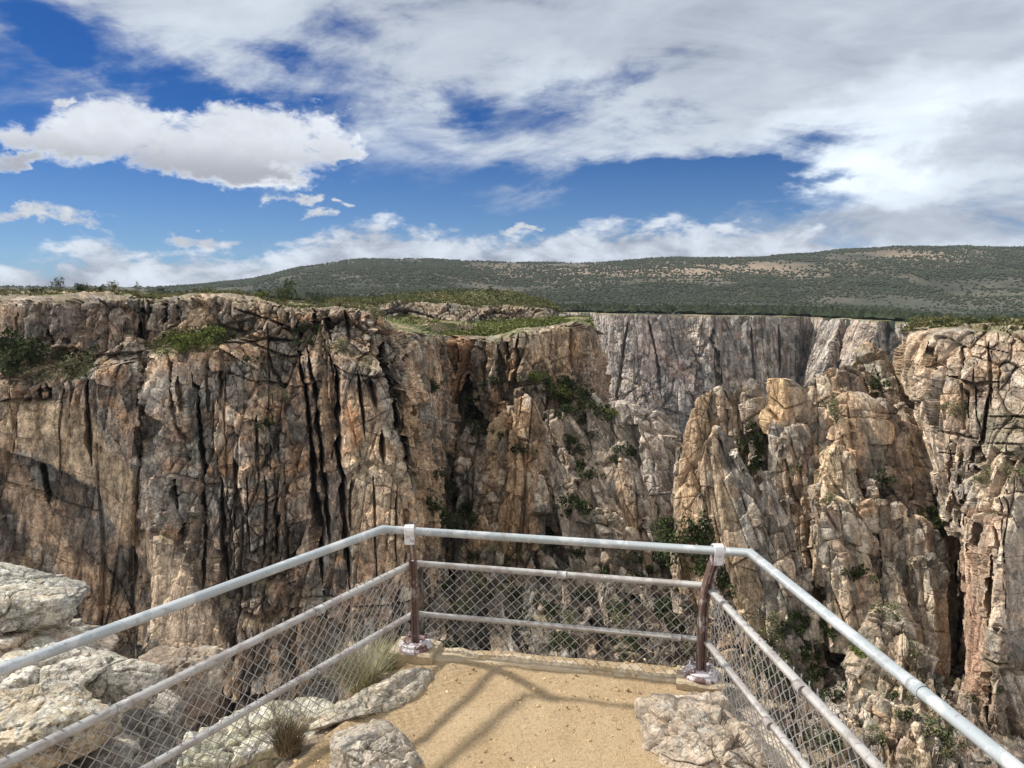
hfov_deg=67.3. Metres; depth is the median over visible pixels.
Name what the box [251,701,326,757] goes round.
grass tuft
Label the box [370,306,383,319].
shrub
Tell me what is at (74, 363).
shrub
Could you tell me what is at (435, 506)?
shrub
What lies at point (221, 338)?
shrub
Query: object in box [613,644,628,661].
shrub
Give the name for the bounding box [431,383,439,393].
shrub
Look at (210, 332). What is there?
shrub
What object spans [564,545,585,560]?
shrub
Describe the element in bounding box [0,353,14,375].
shrub
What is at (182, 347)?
shrub
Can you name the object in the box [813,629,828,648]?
shrub
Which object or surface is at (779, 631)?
shrub
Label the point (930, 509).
shrub
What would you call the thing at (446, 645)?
shrub
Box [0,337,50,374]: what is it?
shrub
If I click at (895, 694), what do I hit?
shrub
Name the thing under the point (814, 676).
shrub
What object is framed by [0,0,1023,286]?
sky
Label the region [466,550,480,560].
shrub
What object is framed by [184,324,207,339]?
shrub
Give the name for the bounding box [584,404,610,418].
shrub
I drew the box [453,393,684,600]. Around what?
rock ridge
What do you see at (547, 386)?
shrub
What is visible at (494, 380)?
shrub
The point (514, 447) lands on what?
shrub
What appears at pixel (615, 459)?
shrub
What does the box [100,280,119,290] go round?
shrub
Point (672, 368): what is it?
canyon wall
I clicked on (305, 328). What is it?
shrub
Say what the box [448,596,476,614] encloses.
shrub
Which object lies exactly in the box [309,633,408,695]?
grass tuft
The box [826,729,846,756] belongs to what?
shrub
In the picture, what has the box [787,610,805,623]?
shrub
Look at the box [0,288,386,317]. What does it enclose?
rim scrub
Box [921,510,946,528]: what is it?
shrub
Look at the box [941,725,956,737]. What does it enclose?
shrub
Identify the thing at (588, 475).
shrub
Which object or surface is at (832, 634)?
shrub
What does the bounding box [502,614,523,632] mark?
shrub
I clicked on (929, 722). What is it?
shrub
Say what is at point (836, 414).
shrub
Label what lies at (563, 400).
shrub
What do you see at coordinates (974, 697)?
shrub
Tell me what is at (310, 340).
shrub
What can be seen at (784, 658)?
shrub
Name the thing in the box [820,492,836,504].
shrub
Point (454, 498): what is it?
shrub
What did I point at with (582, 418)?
shrub
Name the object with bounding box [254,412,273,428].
shrub
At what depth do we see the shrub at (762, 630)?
97.32 m
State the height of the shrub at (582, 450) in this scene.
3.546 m
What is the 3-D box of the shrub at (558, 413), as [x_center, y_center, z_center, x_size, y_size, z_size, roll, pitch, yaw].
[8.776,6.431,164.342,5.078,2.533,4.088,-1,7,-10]
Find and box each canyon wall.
[559,312,908,431]
[670,486,956,679]
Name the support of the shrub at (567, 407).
on the rock ridge at (501, 487)
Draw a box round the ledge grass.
[1,332,234,381]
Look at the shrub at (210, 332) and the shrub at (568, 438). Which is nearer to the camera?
the shrub at (210, 332)
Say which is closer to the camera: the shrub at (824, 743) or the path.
the path
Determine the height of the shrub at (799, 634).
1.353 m
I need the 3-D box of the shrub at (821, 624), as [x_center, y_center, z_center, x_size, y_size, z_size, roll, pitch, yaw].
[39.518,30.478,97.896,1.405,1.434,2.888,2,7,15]
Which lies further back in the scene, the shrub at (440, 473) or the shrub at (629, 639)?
the shrub at (440, 473)
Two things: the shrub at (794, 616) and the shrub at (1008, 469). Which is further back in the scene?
the shrub at (794, 616)
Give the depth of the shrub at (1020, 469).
83.08 m
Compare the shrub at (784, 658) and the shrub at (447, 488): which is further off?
the shrub at (447, 488)
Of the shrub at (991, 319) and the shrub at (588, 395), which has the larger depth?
the shrub at (588, 395)
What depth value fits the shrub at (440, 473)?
130.77 m
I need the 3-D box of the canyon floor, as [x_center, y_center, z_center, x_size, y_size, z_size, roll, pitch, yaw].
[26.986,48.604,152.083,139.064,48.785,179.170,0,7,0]
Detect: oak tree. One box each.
[631,526,674,572]
[651,515,700,578]
[659,517,674,541]
[674,504,703,562]
[686,519,720,545]
[694,554,736,598]
[695,505,724,571]
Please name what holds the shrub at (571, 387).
on the cliff at (575, 346)
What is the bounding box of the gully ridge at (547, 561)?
[424,547,1023,767]
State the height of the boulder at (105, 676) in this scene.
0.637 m
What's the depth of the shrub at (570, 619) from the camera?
105.06 m
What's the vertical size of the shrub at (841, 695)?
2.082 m
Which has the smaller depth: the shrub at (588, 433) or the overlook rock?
the overlook rock
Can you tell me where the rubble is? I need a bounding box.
[448,555,987,767]
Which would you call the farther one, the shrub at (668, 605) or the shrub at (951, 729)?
the shrub at (668, 605)
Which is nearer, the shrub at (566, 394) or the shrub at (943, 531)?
the shrub at (943, 531)
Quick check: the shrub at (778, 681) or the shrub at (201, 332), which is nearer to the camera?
the shrub at (778, 681)
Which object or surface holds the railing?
on the path
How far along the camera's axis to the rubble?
94.58 m
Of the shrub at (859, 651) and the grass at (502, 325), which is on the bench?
the grass at (502, 325)
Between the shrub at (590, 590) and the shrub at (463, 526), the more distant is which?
the shrub at (463, 526)
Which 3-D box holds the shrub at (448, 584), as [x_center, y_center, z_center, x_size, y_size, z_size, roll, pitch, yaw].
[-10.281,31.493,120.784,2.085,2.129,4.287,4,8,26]
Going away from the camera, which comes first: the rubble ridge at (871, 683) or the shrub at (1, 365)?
the rubble ridge at (871, 683)
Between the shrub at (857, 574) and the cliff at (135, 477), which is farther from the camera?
the cliff at (135, 477)
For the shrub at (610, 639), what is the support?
on the gully ridge at (547, 561)
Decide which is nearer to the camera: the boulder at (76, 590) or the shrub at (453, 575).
the boulder at (76, 590)
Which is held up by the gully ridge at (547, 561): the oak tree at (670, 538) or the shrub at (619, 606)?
the shrub at (619, 606)
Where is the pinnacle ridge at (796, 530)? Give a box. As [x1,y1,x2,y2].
[670,342,960,707]
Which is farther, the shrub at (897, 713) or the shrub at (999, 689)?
the shrub at (999, 689)
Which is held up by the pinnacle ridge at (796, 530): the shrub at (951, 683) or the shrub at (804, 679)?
the shrub at (804, 679)
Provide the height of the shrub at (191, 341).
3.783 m
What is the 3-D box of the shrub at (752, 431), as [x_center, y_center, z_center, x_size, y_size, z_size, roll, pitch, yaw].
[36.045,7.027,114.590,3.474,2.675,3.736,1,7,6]
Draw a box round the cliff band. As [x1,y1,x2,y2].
[345,291,558,322]
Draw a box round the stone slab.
[308,667,433,730]
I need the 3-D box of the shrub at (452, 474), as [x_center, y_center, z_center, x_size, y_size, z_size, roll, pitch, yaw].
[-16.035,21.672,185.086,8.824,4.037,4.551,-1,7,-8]
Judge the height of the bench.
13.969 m
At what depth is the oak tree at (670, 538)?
111.95 m
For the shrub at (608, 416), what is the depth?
161.47 m
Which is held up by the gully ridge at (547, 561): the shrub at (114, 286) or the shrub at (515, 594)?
the shrub at (515, 594)
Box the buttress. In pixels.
[892,318,1023,737]
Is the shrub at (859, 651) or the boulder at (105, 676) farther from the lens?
the shrub at (859, 651)
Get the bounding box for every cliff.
[0,290,475,746]
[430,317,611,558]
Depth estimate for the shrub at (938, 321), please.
102.85 m
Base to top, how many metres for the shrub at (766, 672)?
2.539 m
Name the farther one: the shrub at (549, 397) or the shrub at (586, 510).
the shrub at (549, 397)
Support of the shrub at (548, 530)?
on the rock ridge at (501, 487)
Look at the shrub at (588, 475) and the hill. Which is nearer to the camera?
the shrub at (588, 475)
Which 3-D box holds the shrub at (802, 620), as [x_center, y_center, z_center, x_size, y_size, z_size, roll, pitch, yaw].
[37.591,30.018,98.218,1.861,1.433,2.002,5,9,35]
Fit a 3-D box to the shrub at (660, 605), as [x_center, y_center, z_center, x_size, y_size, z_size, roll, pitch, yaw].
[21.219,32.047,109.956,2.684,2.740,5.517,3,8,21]
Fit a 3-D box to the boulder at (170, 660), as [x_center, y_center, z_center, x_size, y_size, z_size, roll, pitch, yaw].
[-4.302,3.910,10.143,1.169,0.836,0.962,0,7,0]
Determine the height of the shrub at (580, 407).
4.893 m
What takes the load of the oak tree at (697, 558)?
on the pinnacle ridge at (796, 530)
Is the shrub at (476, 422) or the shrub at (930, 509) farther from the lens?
the shrub at (476, 422)
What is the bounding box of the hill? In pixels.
[0,246,1023,328]
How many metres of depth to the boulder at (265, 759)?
4.84 m
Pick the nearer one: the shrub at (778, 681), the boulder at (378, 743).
the boulder at (378, 743)
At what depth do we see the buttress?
88.41 m
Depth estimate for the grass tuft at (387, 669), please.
5.19 m
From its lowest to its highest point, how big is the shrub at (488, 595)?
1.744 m
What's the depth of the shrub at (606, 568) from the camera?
121.06 m
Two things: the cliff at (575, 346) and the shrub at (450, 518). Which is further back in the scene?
the cliff at (575, 346)
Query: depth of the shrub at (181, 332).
128.53 m
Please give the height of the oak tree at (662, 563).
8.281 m
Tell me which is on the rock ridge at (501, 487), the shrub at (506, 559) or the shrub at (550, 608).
the shrub at (506, 559)
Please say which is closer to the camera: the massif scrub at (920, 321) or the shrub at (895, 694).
the shrub at (895, 694)
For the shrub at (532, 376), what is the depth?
172.91 m
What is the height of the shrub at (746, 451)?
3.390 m
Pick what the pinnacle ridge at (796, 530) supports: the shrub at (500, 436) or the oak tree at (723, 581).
the oak tree at (723, 581)
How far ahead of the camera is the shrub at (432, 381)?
153.83 m
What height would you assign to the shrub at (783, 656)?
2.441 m
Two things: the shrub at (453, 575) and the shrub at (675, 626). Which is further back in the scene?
the shrub at (453, 575)
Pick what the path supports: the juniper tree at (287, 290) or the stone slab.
the stone slab
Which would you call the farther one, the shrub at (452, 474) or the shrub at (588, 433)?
the shrub at (452, 474)
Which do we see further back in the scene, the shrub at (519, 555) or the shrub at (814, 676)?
the shrub at (519, 555)
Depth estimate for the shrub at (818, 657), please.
97.24 m
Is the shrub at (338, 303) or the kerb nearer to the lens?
the kerb
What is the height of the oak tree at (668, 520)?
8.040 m
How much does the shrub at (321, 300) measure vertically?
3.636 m
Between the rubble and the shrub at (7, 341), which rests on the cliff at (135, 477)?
the shrub at (7, 341)
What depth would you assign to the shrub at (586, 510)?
143.78 m
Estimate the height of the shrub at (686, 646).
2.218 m
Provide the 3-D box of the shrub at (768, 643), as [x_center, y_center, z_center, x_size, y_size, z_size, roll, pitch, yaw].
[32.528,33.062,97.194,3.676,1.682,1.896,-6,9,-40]
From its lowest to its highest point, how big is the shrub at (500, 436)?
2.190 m
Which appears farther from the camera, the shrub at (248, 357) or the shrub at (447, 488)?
the shrub at (447, 488)
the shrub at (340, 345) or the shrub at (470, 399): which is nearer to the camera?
the shrub at (340, 345)
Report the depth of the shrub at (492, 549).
128.30 m
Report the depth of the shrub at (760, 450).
112.30 m
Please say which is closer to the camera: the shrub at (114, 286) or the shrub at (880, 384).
the shrub at (880, 384)
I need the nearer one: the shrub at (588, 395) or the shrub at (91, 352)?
the shrub at (91, 352)
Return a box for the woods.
[0,244,1023,321]
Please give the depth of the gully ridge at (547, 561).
109.72 m
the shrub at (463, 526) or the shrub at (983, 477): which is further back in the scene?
the shrub at (463, 526)
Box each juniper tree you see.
[48,277,64,290]
[267,278,296,303]
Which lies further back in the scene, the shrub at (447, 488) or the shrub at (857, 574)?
the shrub at (447, 488)
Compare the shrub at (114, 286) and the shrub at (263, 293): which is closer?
the shrub at (263, 293)
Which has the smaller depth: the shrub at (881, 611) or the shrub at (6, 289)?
the shrub at (881, 611)
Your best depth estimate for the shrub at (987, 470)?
86.94 m
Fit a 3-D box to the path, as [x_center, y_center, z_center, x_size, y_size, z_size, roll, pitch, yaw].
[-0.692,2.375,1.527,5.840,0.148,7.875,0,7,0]
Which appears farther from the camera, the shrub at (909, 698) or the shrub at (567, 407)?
the shrub at (567, 407)
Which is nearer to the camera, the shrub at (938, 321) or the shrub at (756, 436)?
the shrub at (938, 321)
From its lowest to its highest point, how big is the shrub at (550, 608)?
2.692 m
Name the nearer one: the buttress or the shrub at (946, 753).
the shrub at (946, 753)
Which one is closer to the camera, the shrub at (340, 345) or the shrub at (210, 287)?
the shrub at (340, 345)
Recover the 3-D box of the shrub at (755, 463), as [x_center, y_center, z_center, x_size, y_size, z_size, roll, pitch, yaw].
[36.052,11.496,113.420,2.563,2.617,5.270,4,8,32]
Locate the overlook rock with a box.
[276,670,799,767]
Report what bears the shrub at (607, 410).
on the rock ridge at (501, 487)
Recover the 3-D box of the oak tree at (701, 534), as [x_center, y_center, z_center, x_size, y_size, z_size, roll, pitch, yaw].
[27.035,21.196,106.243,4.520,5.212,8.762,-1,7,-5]
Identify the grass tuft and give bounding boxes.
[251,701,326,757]
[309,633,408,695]
[376,636,403,672]
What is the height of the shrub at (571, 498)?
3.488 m
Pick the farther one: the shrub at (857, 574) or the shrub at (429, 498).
the shrub at (429, 498)
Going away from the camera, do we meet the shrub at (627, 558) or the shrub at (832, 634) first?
the shrub at (832, 634)
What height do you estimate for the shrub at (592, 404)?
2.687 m
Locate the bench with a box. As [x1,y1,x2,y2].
[387,317,516,335]
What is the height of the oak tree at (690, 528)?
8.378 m
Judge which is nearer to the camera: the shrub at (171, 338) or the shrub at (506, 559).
the shrub at (171, 338)
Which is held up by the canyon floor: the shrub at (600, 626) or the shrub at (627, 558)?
the shrub at (600, 626)
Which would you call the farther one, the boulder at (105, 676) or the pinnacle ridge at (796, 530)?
the pinnacle ridge at (796, 530)
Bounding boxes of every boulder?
[0,562,90,606]
[0,583,76,632]
[0,618,119,657]
[0,642,164,709]
[0,677,122,767]
[58,723,182,767]
[120,689,185,743]
[138,646,224,721]
[176,697,333,767]
[328,719,423,767]
[634,691,776,767]
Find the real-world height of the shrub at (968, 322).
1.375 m
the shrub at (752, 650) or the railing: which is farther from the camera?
the shrub at (752, 650)
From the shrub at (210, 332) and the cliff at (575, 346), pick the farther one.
the cliff at (575, 346)
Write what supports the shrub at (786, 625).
on the pinnacle ridge at (796, 530)
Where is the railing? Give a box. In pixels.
[0,524,1023,767]
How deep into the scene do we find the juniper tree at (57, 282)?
197.90 m
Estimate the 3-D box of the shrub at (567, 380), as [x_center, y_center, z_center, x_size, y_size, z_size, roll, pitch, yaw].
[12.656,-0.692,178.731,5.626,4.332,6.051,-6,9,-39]
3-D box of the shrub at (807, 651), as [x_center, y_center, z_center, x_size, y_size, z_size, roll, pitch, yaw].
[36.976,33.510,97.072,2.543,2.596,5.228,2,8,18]
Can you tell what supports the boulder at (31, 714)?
on the boulder at (125, 751)
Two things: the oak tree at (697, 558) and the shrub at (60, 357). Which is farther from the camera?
the shrub at (60, 357)
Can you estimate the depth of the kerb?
5.11 m
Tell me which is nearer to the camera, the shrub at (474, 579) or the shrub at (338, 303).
the shrub at (474, 579)
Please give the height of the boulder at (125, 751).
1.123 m
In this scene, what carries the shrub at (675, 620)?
on the gully ridge at (547, 561)
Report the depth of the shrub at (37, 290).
211.50 m
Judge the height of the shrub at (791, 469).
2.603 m
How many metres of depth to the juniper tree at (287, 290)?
137.78 m
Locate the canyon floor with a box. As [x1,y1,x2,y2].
[447,553,1023,767]
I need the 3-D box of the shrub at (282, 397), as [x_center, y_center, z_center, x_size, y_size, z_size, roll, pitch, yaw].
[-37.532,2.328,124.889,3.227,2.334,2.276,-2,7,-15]
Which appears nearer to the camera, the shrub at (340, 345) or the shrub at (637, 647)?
the shrub at (637, 647)
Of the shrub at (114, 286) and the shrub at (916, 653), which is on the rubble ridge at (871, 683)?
the shrub at (916, 653)
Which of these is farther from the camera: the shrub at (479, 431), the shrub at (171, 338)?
the shrub at (479, 431)
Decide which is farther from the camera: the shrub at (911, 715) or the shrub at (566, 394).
the shrub at (566, 394)
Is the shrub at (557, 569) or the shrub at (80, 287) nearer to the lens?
the shrub at (557, 569)
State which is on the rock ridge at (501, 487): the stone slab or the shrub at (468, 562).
the shrub at (468, 562)
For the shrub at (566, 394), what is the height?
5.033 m
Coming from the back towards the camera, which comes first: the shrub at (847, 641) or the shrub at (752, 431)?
the shrub at (752, 431)
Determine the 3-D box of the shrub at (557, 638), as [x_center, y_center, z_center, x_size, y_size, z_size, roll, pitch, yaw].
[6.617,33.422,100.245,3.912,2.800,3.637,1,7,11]
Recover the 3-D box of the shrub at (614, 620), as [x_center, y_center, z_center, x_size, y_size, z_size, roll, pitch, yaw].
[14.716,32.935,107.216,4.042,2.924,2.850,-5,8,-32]
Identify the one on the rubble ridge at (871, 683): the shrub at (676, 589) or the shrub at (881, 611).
the shrub at (881, 611)
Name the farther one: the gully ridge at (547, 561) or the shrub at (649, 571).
the shrub at (649, 571)
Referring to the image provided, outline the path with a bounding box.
[289,650,766,767]
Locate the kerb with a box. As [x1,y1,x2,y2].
[434,647,676,682]
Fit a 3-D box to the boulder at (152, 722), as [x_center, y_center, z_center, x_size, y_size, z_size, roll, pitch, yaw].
[-3.900,3.684,8.153,0.616,0.474,1.010,5,9,35]
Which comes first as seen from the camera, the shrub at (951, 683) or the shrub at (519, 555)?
the shrub at (951, 683)
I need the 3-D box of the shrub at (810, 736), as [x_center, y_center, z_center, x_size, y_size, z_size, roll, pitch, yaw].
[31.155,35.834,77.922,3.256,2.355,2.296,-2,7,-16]
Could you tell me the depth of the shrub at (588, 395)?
181.23 m
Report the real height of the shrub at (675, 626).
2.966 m
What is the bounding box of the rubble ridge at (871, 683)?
[818,606,965,767]
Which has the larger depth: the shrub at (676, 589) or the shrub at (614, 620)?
the shrub at (676, 589)
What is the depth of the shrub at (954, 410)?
91.99 m
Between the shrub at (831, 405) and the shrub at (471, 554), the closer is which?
the shrub at (831, 405)
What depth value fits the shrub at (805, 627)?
97.34 m
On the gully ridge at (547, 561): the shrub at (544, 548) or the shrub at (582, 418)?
the shrub at (544, 548)
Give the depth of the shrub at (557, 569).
126.09 m
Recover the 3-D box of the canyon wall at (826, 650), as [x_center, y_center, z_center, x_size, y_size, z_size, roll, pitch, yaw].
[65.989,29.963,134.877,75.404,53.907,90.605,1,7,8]
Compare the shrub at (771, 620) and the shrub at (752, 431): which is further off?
the shrub at (752, 431)
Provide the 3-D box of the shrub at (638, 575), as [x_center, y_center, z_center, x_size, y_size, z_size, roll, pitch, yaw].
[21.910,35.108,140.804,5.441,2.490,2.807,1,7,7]
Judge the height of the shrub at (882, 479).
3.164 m
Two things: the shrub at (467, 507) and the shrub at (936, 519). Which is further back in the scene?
the shrub at (467, 507)
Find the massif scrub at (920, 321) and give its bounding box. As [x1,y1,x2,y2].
[898,315,1023,333]
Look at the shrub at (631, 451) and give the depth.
157.30 m
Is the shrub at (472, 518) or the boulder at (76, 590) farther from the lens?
the shrub at (472, 518)
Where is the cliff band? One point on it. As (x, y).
(448, 311)
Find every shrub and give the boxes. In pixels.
[0,287,13,293]
[0,327,34,355]
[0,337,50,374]
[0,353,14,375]
[28,288,44,292]
[43,348,79,361]
[56,352,80,373]
[74,283,102,291]
[81,343,107,359]
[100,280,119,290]
[160,329,190,344]
[172,327,209,341]
[172,338,188,353]
[181,332,213,351]
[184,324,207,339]
[201,286,218,291]
[202,323,230,340]
[210,330,236,344]
[238,354,259,363]
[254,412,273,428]
[255,291,267,297]
[272,391,290,402]
[291,320,326,335]
[293,329,322,345]
[310,288,328,306]
[325,336,348,354]
[329,299,347,306]
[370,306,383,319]
[425,489,437,505]
[428,374,444,386]
[428,499,449,516]
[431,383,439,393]
[432,467,446,480]
[438,578,454,591]
[438,638,453,647]
[439,510,463,529]
[444,480,457,494]
[446,521,468,538]
[448,468,453,481]
[448,569,455,578]
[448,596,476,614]
[450,492,457,506]
[453,501,473,517]
[457,510,479,529]
[463,395,479,402]
[465,555,473,572]
[466,419,481,428]
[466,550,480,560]
[466,571,487,591]
[469,427,486,437]
[477,369,505,387]
[479,417,489,428]
[482,590,494,600]
[483,541,504,556]
[491,430,508,438]
[497,577,521,603]
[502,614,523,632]
[503,554,513,565]
[510,443,538,455]
[513,547,524,562]
[516,370,537,382]
[516,613,536,628]
[522,595,559,621]
[523,370,553,383]
[538,543,558,553]
[544,377,557,392]
[544,391,559,405]
[544,408,564,418]
[544,563,562,570]
[545,525,554,535]
[546,618,563,623]
[548,381,572,402]
[549,629,575,651]
[552,495,573,519]
[556,383,587,406]
[557,373,579,387]
[559,492,590,509]
[560,403,578,416]
[561,610,578,624]
[562,431,580,447]
[563,497,592,514]
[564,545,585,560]
[565,442,587,455]
[568,380,581,393]
[570,453,599,471]
[575,397,590,412]
[575,465,606,481]
[576,411,586,423]
[576,591,592,602]
[578,582,597,600]
[583,387,594,400]
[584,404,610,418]
[584,429,599,439]
[587,399,597,411]
[593,402,615,421]
[596,619,606,635]
[598,563,609,574]
[601,611,630,628]
[603,637,622,644]
[605,408,619,416]
[605,598,629,620]
[610,454,618,464]
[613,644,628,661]
[614,441,639,458]
[616,550,636,564]
[618,568,645,576]
[623,635,636,643]
[628,643,646,653]
[645,565,658,575]
[651,599,671,620]
[656,597,672,613]
[657,612,684,634]
[666,586,678,593]
[670,613,685,634]
[681,600,697,612]
[681,641,696,653]
[736,431,767,448]
[736,445,766,458]
[740,441,748,456]
[743,420,757,428]
[743,427,765,439]
[746,454,765,470]
[747,644,755,658]
[749,655,777,684]
[754,611,780,626]
[757,625,783,645]
[758,639,775,651]
[770,625,795,640]
[772,674,790,685]
[774,649,789,664]
[777,645,793,662]
[780,464,802,478]
[780,618,803,632]
[780,673,813,686]
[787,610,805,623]
[795,621,810,629]
[795,637,813,663]
[796,627,805,636]
[797,659,823,684]
[801,616,812,623]
[804,724,826,748]
[812,647,823,661]
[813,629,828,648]
[815,733,837,753]
[818,618,827,630]
[818,685,847,703]
[820,393,840,411]
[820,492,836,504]
[823,628,837,640]
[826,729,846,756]
[827,407,844,423]
[841,562,877,584]
[843,638,857,650]
[849,645,884,657]
[865,373,890,393]
[866,724,887,744]
[868,599,900,620]
[870,467,896,488]
[886,706,908,722]
[887,690,898,700]
[897,690,916,701]
[898,707,921,722]
[906,639,925,660]
[916,498,938,514]
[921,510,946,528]
[921,710,970,744]
[931,318,958,324]
[935,733,966,764]
[938,400,968,417]
[938,525,948,537]
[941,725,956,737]
[944,677,955,686]
[960,317,984,325]
[964,691,976,701]
[973,472,991,484]
[979,463,992,479]
[984,317,1001,321]
[991,684,1003,694]
[994,460,1014,475]
[1006,461,1023,481]
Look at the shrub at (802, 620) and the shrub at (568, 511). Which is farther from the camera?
the shrub at (568, 511)
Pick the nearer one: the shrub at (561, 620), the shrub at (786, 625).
the shrub at (786, 625)
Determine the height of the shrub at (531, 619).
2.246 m
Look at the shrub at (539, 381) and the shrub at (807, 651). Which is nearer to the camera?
the shrub at (807, 651)
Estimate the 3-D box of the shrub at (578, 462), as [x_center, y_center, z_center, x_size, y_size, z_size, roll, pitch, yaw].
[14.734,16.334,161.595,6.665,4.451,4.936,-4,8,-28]
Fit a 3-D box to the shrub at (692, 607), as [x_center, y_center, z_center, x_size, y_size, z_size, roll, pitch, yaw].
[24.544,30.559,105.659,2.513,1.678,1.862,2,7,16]
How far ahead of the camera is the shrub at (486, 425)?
187.56 m
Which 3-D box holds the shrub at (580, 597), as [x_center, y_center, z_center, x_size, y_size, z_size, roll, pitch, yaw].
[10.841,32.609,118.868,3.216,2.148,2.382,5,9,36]
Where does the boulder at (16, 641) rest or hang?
on the overlook rock
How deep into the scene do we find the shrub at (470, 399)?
188.87 m
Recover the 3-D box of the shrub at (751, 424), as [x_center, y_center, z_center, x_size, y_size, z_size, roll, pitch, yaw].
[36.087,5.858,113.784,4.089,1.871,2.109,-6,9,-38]
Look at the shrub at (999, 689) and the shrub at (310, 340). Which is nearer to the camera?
the shrub at (999, 689)
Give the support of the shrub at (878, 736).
on the rubble ridge at (871, 683)
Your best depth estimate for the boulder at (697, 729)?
4.18 m
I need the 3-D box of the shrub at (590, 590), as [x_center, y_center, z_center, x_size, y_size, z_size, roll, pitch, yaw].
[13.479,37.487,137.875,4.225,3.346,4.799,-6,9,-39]
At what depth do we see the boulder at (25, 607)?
8.31 m

